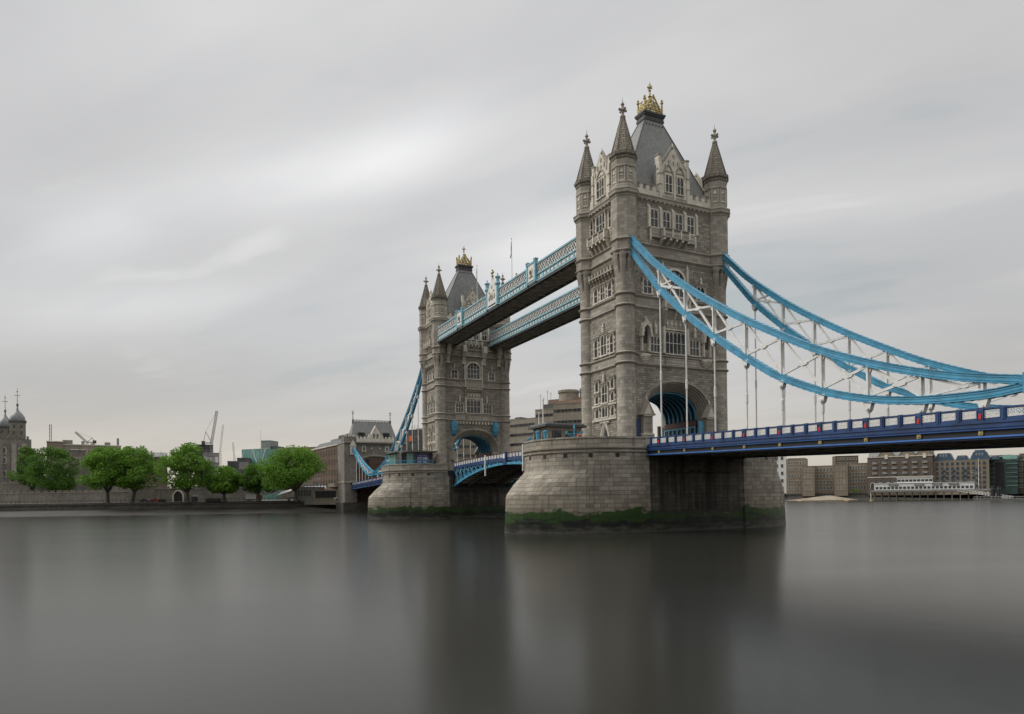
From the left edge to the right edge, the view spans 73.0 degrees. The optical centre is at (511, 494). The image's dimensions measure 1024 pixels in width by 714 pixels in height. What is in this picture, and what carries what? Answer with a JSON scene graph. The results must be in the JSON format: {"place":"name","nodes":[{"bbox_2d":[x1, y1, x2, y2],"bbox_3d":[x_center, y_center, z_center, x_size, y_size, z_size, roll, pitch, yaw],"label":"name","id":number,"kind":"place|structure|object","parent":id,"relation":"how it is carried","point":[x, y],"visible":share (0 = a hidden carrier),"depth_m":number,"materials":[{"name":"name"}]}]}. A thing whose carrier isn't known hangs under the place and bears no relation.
{"place":"outdoors","nodes":[
{"label":"outdoors","id":0,"kind":"place"},
{"bbox_2d":[25,493,789,503],"bbox_3d":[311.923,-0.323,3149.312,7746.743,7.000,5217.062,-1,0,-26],"label":"ground","id":1,"kind":"structure","parent":0,"point":[198,501],"depth_m":303.46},
{"bbox_2d":[0,391,30,482],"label":"castle keep","id":2,"kind":"structure","parent":1,"relation":"on","point":[13,437],"depth_m":364.96,"materials":[{"name":"stone"}]},
{"bbox_2d":[6,446,52,490],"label":"plane tree","id":3,"kind":"object","parent":1,"relation":"on","point":[21,458],"visible":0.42,"depth_m":331.04,"materials":[{"name":"green plant"}]},
{"bbox_2d":[0,481,66,492],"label":"curtain wall","id":4,"kind":"structure","parent":1,"relation":"on","point":[9,486],"depth_m":341.79,"materials":[{"name":"stone"}]},
{"bbox_2d":[22,446,80,491],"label":"plane tree","id":5,"kind":"object","parent":1,"relation":"on","point":[61,482],"visible":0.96,"depth_m":318.13,"materials":[{"name":"green plant"}]},
{"bbox_2d":[46,441,63,479],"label":"stone building","id":6,"kind":"structure","parent":1,"relation":"on","point":[58,444],"depth_m":397.33,"materials":[{"name":"grey stone"}]},
{"bbox_2d":[0,489,132,503],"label":"curtain wall","id":7,"kind":"structure","parent":1,"relation":"on","point":[78,496],"depth_m":314.02,"materials":[{"name":"stone"}]},
{"bbox_2d":[71,449,85,462],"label":"stone building","id":8,"kind":"structure","parent":1,"relation":"on","point":[77,454],"depth_m":353.65,"materials":[{"name":"grey"}]},
{"bbox_2d":[62,438,120,480],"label":"stone building","id":9,"kind":"structure","parent":1,"relation":"on","point":[69,445],"depth_m":406.09,"materials":[{"name":"stone"}]},
{"bbox_2d":[69,461,118,491],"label":"curtain wall","id":10,"kind":"structure","parent":1,"relation":"on","point":[80,487],"depth_m":337.42,"materials":[{"name":"stone"}]},
{"bbox_2d":[75,446,133,502],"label":"plane tree","id":11,"kind":"object","parent":1,"relation":"on","point":[99,466],"visible":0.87,"depth_m":284.83,"materials":[{"name":"green plant"}]},
{"bbox_2d":[6,498,264,503],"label":"wharf railing","id":12,"kind":"object","parent":1,"relation":"on","point":[116,500],"visible":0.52,"depth_m":293.26,"materials":[{"name":"metal"}]},
{"bbox_2d":[110,445,164,501],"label":"plane tree","id":13,"kind":"object","parent":1,"relation":"on","point":[145,466],"visible":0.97,"depth_m":287.47,"materials":[{"name":"green plant"}]},
{"bbox_2d":[135,485,154,501],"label":"gate tower","id":14,"kind":"structure","parent":1,"relation":"on","point":[146,492],"depth_m":311.30,"materials":[{"name":"stone"}]},
{"bbox_2d":[148,452,167,487],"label":"terrace block","id":15,"kind":"structure","parent":1,"relation":"on","point":[156,455],"depth_m":387.74,"materials":[{"name":"grey brick"}]},
{"bbox_2d":[153,442,216,501],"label":"plane tree","id":16,"kind":"object","parent":1,"relation":"on","point":[184,458],"visible":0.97,"depth_m":284.96,"materials":[{"name":"green plant"}]},
{"bbox_2d":[131,486,255,501],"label":"curtain wall","id":17,"kind":"structure","parent":1,"relation":"on","point":[179,495],"depth_m":311.58,"materials":[{"name":"stone"}]},
{"bbox_2d":[196,444,212,487],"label":"grey office","id":18,"kind":"structure","parent":1,"relation":"on","point":[206,448],"depth_m":422.01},
{"bbox_2d":[201,411,217,452],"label":"tower crane","id":19,"kind":"object","parent":1,"relation":"on","point":[204,442],"visible":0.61,"depth_m":419.88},
{"bbox_2d":[203,453,218,485],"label":"grey office","id":20,"kind":"structure","parent":1,"relation":"on","point":[213,458],"depth_m":402.19,"materials":[{"name":"white paint"}]},
{"bbox_2d":[203,465,242,501],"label":"plane tree","id":21,"kind":"object","parent":1,"relation":"on","point":[223,483],"visible":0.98,"depth_m":289.67,"materials":[{"name":"green plant"}]},
{"bbox_2d":[227,461,236,471],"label":"grey office","id":22,"kind":"structure","parent":1,"relation":"on","point":[232,464],"depth_m":431.12,"materials":[{"name":"grey"}]},
{"bbox_2d":[237,458,250,474],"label":"grey office","id":23,"kind":"structure","parent":1,"relation":"on","point":[242,463],"depth_m":403.06,"materials":[{"name":"concrete"}]},
{"bbox_2d":[245,493,261,500],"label":"parked lorry","id":24,"kind":"object","parent":1,"relation":"on","point":[250,496],"visible":0.81,"depth_m":296.80,"materials":[{"name":"white paint"}]},
{"bbox_2d":[234,462,277,500],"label":"plane tree","id":25,"kind":"object","parent":1,"relation":"on","point":[251,480],"visible":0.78,"depth_m":293.03,"materials":[{"name":"green plant"}]},
{"bbox_2d":[241,448,281,499],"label":"office building","id":26,"kind":"structure","parent":1,"relation":"on","point":[255,455],"depth_m":409.12,"materials":[{"name":"glass"}]},
{"bbox_2d":[261,440,277,448],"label":"stair tower","id":27,"kind":"structure","parent":1,"relation":"on","point":[267,444],"depth_m":424.69,"materials":[{"name":"white paint"}]},
{"bbox_2d":[276,489,293,500],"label":"market tent","id":28,"kind":"object","parent":1,"relation":"on","point":[286,492],"visible":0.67,"depth_m":298.94,"materials":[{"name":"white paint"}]},
{"bbox_2d":[255,444,327,500],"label":"plane tree","id":29,"kind":"object","parent":1,"relation":"on","point":[298,472],"visible":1,"depth_m":278.75,"materials":[{"name":"green plant"}]},
{"bbox_2d":[276,447,315,498],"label":"terrace block","id":30,"kind":"structure","parent":1,"relation":"on","point":[292,494],"depth_m":416.81,"materials":[{"name":"grey brick"}]},
{"bbox_2d":[296,487,324,504],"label":"gallery","id":31,"kind":"object","parent":1,"relation":"on","point":[305,495],"visible":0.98,"depth_m":298.28,"materials":[{"name":"grey"}]},
{"bbox_2d":[313,490,337,504],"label":"gallery","id":32,"kind":"object","parent":1,"relation":"on","point":[324,497],"visible":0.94,"depth_m":293.91,"materials":[{"name":"concrete"}]},
{"bbox_2d":[311,433,382,501],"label":"brick warehouse","id":33,"kind":"structure","parent":1,"relation":"on","point":[329,450],"depth_m":303.52,"materials":[{"name":"brick"}]},
{"bbox_2d":[404,425,422,450],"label":"half clad building","id":34,"kind":"structure","parent":1,"relation":"on","point":[409,440],"depth_m":342.63,"materials":[{"name":"grey"}]},
{"bbox_2d":[453,439,476,469],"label":"hotel wing","id":35,"kind":"structure","parent":1,"relation":"on","point":[466,449],"depth_m":302.48,"materials":[{"name":"concrete"}]},
{"bbox_2d":[510,417,535,456],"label":"hotel wing","id":36,"kind":"structure","parent":1,"relation":"on","point":[520,433],"depth_m":305.63,"materials":[{"name":"concrete"}]},
{"bbox_2d":[535,390,558,424],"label":"hotel wing","id":37,"kind":"structure","parent":1,"relation":"on","point":[548,411],"depth_m":299.22,"materials":[{"name":"concrete"}]},
{"bbox_2d":[553,387,581,423],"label":"hotel wing","id":38,"kind":"structure","parent":1,"relation":"on","point":[567,407],"depth_m":283.88,"materials":[{"name":"concrete"}]},
{"bbox_2d":[777,456,786,493],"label":"white gable house","id":39,"kind":"structure","parent":1,"relation":"on","point":[781,466],"depth_m":501.01,"materials":[{"name":"paint"}]},
{"bbox_2d":[786,458,807,492],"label":"apartment block","id":40,"kind":"structure","parent":1,"relation":"on","point":[794,475],"depth_m":497.61,"materials":[{"name":"grey brick"}]},
{"bbox_2d":[802,466,815,495],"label":"apartment block","id":41,"kind":"structure","parent":1,"relation":"on","point":[808,480],"depth_m":478.03,"materials":[{"name":"brick"}]},
{"bbox_2d":[816,465,834,492],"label":"apartment block","id":42,"kind":"structure","parent":1,"relation":"on","point":[824,479],"depth_m":478.69,"materials":[{"name":"grey brick"}]},
{"bbox_2d":[834,464,848,495],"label":"apartment block","id":43,"kind":"structure","parent":1,"relation":"on","point":[841,488],"depth_m":467.93,"materials":[{"name":"brick"}]},
{"bbox_2d":[847,463,867,492],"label":"apartment block","id":44,"kind":"structure","parent":1,"relation":"on","point":[857,476],"depth_m":468.79,"materials":[{"name":"grey brick"}]},
{"bbox_2d":[832,455,858,464],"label":"rooftop house","id":45,"kind":"structure","parent":44,"relation":"on","point":[843,459],"depth_m":518.46,"materials":[{"name":"brown brick"}]},
{"bbox_2d":[867,451,935,495],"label":"warehouse","id":46,"kind":"structure","parent":1,"relation":"on","point":[891,467],"depth_m":451.65,"materials":[{"name":"brown brick"}]},
{"bbox_2d":[933,450,999,494],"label":"warehouse","id":47,"kind":"structure","parent":1,"relation":"on","point":[947,467],"depth_m":432.00,"materials":[{"name":"brick"}]},
{"bbox_2d":[990,455,1019,493],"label":"glass office","id":48,"kind":"structure","parent":1,"relation":"on","point":[1005,472],"depth_m":424.17,"materials":[{"name":"glass"}]},
{"bbox_2d":[1019,453,1023,493],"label":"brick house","id":49,"kind":"structure","parent":1,"relation":"on","point":[1021,473],"depth_m":425.99,"materials":[{"name":"brick"}]},
{"bbox_2d":[0,499,1023,713],"bbox_3d":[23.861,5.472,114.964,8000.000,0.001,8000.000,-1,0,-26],"label":"water","id":50,"kind":"structure","parent":0,"point":[869,607],"depth_m":32.16,"materials":[{"name":"black liquid"}]},
{"bbox_2d":[367,464,520,519],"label":"bridge pier","id":51,"kind":"structure","parent":50,"relation":"in","point":[414,491],"depth_m":174.24,"materials":[{"name":"stone"}]},
{"bbox_2d":[384,460,420,464],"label":"blue railing","id":52,"kind":"object","parent":51,"relation":"on","point":[403,463],"visible":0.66,"depth_m":174.18,"materials":[{"name":"metal"}]},
{"bbox_2d":[386,450,437,464],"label":"ticket cabin","id":53,"kind":"object","parent":51,"relation":"on","point":[425,457],"visible":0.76,"depth_m":176.68,"materials":[{"name":"metal"}]},
{"bbox_2d":[417,246,511,470],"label":"bridge tower","id":54,"kind":"structure","parent":51,"relation":"on","point":[465,389],"depth_m":184.25,"materials":[{"name":"stone"}]},
{"bbox_2d":[353,368,421,480],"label":"suspension chain","id":55,"kind":"object","parent":54,"relation":"hanging from","point":[406,419],"visible":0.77,"depth_m":210.55,"materials":[{"name":"blue paint"}]},
{"bbox_2d":[352,476,382,489],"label":"side span","id":56,"kind":"object","parent":55,"relation":"hanging from","point":[374,483],"visible":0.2,"depth_m":248.05,"materials":[{"name":"blue paint"}]},
{"bbox_2d":[400,439,470,469],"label":"suspension chain","id":57,"kind":"object","parent":54,"relation":"hanging from","point":[457,443],"visible":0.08,"depth_m":218.33,"materials":[{"name":"blue paint"}]},
{"bbox_2d":[450,368,458,378],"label":"window","id":58,"kind":"structure","parent":54,"relation":"in","point":[454,372],"depth_m":181.30,"materials":[{"name":"stone"}]},
{"bbox_2d":[454,402,464,412],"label":"window","id":59,"kind":"structure","parent":54,"relation":"in","point":[459,406],"depth_m":181.88,"materials":[{"name":"stone"}]},
{"bbox_2d":[466,362,480,379],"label":"window","id":60,"kind":"structure","parent":54,"relation":"in","point":[473,369],"depth_m":183.66,"materials":[{"name":"glass"}]},
{"bbox_2d":[466,399,481,413],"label":"window","id":61,"kind":"structure","parent":54,"relation":"in","point":[473,406],"depth_m":183.62,"materials":[{"name":"glass"}]},
{"bbox_2d":[481,330,487,341],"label":"window","id":62,"kind":"structure","parent":54,"relation":"in","point":[483,334],"depth_m":185.15,"materials":[{"name":"glass"}]},
{"bbox_2d":[483,403,492,414],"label":"window","id":63,"kind":"structure","parent":54,"relation":"in","point":[487,407],"depth_m":185.51,"materials":[{"name":"stone"}]},
{"bbox_2d":[487,371,494,381],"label":"window","id":64,"kind":"structure","parent":54,"relation":"in","point":[491,374],"depth_m":185.96,"materials":[{"name":"glass"}]},
{"bbox_2d":[453,452,523,489],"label":"bascule leaf","id":65,"kind":"object","parent":51,"relation":"attached to","point":[496,471],"visible":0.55,"depth_m":169.99,"materials":[{"name":"blue paint"}]},
{"bbox_2d":[504,436,785,533],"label":"bridge pier","id":66,"kind":"structure","parent":50,"relation":"in","point":[596,485],"depth_m":101.45,"materials":[{"name":"stone"}]},
{"bbox_2d":[506,444,523,470],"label":"bascule leaf","id":67,"kind":"object","parent":66,"relation":"attached to","point":[518,458],"visible":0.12,"depth_m":143.60,"materials":[{"name":"blue paint"}]},
{"bbox_2d":[528,422,586,439],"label":"control cabin","id":68,"kind":"object","parent":66,"relation":"on","point":[555,430],"visible":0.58,"depth_m":108.68,"materials":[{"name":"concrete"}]},
{"bbox_2d":[552,431,560,437],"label":"window","id":69,"kind":"structure","parent":68,"relation":"in","point":[555,434],"depth_m":108.07,"materials":[{"name":"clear glass"}]},
{"bbox_2d":[573,82,729,445],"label":"bridge tower","id":70,"kind":"structure","parent":66,"relation":"on","point":[652,194],"depth_m":110.39,"materials":[{"name":"stone"}]},
{"bbox_2d":[437,237,576,345],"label":"walkway","id":71,"kind":"structure","parent":70,"relation":"attached to","point":[536,280],"depth_m":141.59,"materials":[{"name":"blue paint"}]},
{"bbox_2d":[489,287,579,348],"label":"walkway","id":72,"kind":"structure","parent":70,"relation":"attached to","point":[558,312],"depth_m":162.91,"materials":[{"name":"blue paint"}]},
{"bbox_2d":[589,218,593,236],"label":"window","id":73,"kind":"structure","parent":70,"relation":"in","point":[591,222],"depth_m":113.29,"materials":[{"name":"stone"}]},
{"bbox_2d":[592,286,599,305],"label":"window","id":74,"kind":"structure","parent":70,"relation":"in","point":[595,290],"depth_m":112.41,"materials":[{"name":"stone"}]},
{"bbox_2d":[592,337,599,359],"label":"window","id":75,"kind":"structure","parent":70,"relation":"in","point":[596,342],"depth_m":112.54,"materials":[{"name":"stone"}]},
{"bbox_2d":[593,379,599,393],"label":"window","id":76,"kind":"structure","parent":70,"relation":"in","point":[596,383],"depth_m":112.43,"materials":[{"name":"stone"}]},
{"bbox_2d":[593,393,600,405],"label":"window","id":77,"kind":"structure","parent":70,"relation":"in","point":[597,399],"depth_m":112.46,"materials":[{"name":"stone"}]},
{"bbox_2d":[594,407,600,419],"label":"window","id":78,"kind":"structure","parent":70,"relation":"in","point":[597,413],"depth_m":112.46,"materials":[{"name":"stone"}]},
{"bbox_2d":[594,209,606,233],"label":"window","id":79,"kind":"structure","parent":70,"relation":"in","point":[600,219],"depth_m":111.12,"materials":[{"name":"stone"}]},
{"bbox_2d":[598,282,606,302],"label":"window","id":80,"kind":"structure","parent":70,"relation":"in","point":[602,287],"depth_m":110.56,"materials":[{"name":"stone"}]},
{"bbox_2d":[599,332,608,357],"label":"window","id":81,"kind":"structure","parent":70,"relation":"in","point":[603,337],"depth_m":110.48,"materials":[{"name":"stone"}]},
{"bbox_2d":[600,382,608,404],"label":"window","id":82,"kind":"structure","parent":70,"relation":"in","point":[604,387],"depth_m":110.37,"materials":[{"name":"stone"}]},
{"bbox_2d":[600,404,608,418],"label":"window","id":83,"kind":"structure","parent":70,"relation":"in","point":[604,409],"depth_m":110.37,"materials":[{"name":"stone"}]},
{"bbox_2d":[600,422,609,435],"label":"side door","id":84,"kind":"structure","parent":70,"relation":"in","point":[604,425],"depth_m":110.48,"materials":[{"name":"stone"}]},
{"bbox_2d":[607,206,610,228],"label":"window","id":85,"kind":"structure","parent":70,"relation":"in","point":[609,208],"depth_m":108.79,"materials":[{"name":"stone"}]},
{"bbox_2d":[606,279,613,298],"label":"window","id":86,"kind":"structure","parent":70,"relation":"in","point":[609,283],"depth_m":108.79,"materials":[{"name":"stone"}]},
{"bbox_2d":[608,331,615,354],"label":"window","id":87,"kind":"structure","parent":70,"relation":"in","point":[611,335],"depth_m":108.47,"materials":[{"name":"stone"}]},
{"bbox_2d":[609,375,615,389],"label":"window","id":88,"kind":"structure","parent":70,"relation":"in","point":[612,378],"depth_m":108.50,"materials":[{"name":"stone"}]},
{"bbox_2d":[609,389,615,401],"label":"window","id":89,"kind":"structure","parent":70,"relation":"in","point":[612,392],"depth_m":108.37,"materials":[{"name":"stone"}]},
{"bbox_2d":[609,403,615,416],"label":"window","id":90,"kind":"structure","parent":70,"relation":"in","point":[612,407],"depth_m":108.42,"materials":[{"name":"stone"}]},
{"bbox_2d":[641,276,652,295],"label":"window","id":91,"kind":"structure","parent":70,"relation":"in","point":[647,288],"depth_m":107.31,"materials":[{"name":"stone"}]},
{"bbox_2d":[651,208,659,228],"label":"window","id":92,"kind":"structure","parent":70,"relation":"in","point":[654,212],"depth_m":108.18,"materials":[{"name":"glass"}]},
{"bbox_2d":[649,334,661,353],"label":"window","id":93,"kind":"structure","parent":70,"relation":"in","point":[655,340],"depth_m":108.00,"materials":[{"name":"glass"}]},
{"bbox_2d":[662,210,670,227],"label":"window","id":94,"kind":"structure","parent":70,"relation":"in","point":[666,216],"depth_m":109.11,"materials":[{"name":"glass"}]},
{"bbox_2d":[664,331,684,355],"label":"window","id":95,"kind":"structure","parent":70,"relation":"in","point":[675,341],"depth_m":109.75,"materials":[{"name":"glass"}]},
{"bbox_2d":[664,268,685,299],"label":"window","id":96,"kind":"structure","parent":70,"relation":"in","point":[679,273],"depth_m":109.96,"materials":[{"name":"stone"}]},
{"bbox_2d":[675,213,682,230],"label":"window","id":97,"kind":"structure","parent":70,"relation":"in","point":[678,217],"depth_m":110.18,"materials":[{"name":"glass"}]},
{"bbox_2d":[687,216,695,235],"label":"window","id":98,"kind":"structure","parent":70,"relation":"in","point":[690,220],"depth_m":111.29,"materials":[{"name":"stone"}]},
{"bbox_2d":[688,338,700,357],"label":"window","id":99,"kind":"structure","parent":70,"relation":"in","point":[694,344],"depth_m":111.44,"materials":[{"name":"glass"}]},
{"bbox_2d":[695,284,706,302],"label":"window","id":100,"kind":"structure","parent":70,"relation":"in","point":[701,288],"depth_m":112.01,"materials":[{"name":"stone"}]},
{"bbox_2d":[630,235,1023,438],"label":"suspension chain","id":101,"kind":"object","parent":70,"relation":"hanging from","point":[921,400],"visible":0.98,"depth_m":75.53,"materials":[{"name":"blue paint"}]},
{"bbox_2d":[646,404,1023,457],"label":"side span","id":102,"kind":"object","parent":101,"relation":"hanging from","point":[1001,429],"visible":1,"depth_m":72.05,"materials":[{"name":"blue paint"}]},
{"bbox_2d":[722,252,1023,431],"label":"suspension chain","id":103,"kind":"object","parent":70,"relation":"hanging from","point":[782,324],"visible":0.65,"depth_m":93.51,"materials":[{"name":"blue paint"}]},
{"bbox_2d":[787,496,855,500],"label":"sand bar","id":104,"kind":"object","parent":50,"relation":"in","point":[825,498],"visible":0.97,"depth_m":449.39,"materials":[{"name":"sand"}]},
{"bbox_2d":[870,477,990,500],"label":"restaurant pavilion","id":105,"kind":"structure","parent":50,"relation":"in","point":[915,484],"depth_m":399.39,"materials":[{"name":"metal"}]},
{"bbox_2d":[973,496,1023,500],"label":"pontoon","id":106,"kind":"object","parent":50,"relation":"on","point":[979,499],"visible":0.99,"depth_m":369.74,"materials":[{"name":"metal"}]},
{"bbox_2d":[0,495,1023,516],"bbox_3d":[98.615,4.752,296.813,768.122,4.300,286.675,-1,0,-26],"label":"foreshore","id":107,"kind":"structure","parent":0,"point":[160,511],"depth_m":284.57,"materials":[{"name":"stone"}]},
{"bbox_2d":[328,413,406,512],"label":"abutment tower","id":108,"kind":"structure","parent":107,"relation":"on","point":[371,439],"depth_m":272.65,"materials":[{"name":"stone"}]},
{"bbox_2d":[0,493,1023,510],"bbox_3d":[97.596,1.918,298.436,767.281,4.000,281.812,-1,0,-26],"label":"quay wall","id":109,"kind":"structure","parent":107,"relation":"on","point":[138,505],"depth_m":290.57,"materials":[{"name":"stone"}]},
{"bbox_2d":[0,0,1023,487],"label":"sky","id":110,"kind":"structure","parent":0,"point":[242,211],"materials":[{"name":"grey"}]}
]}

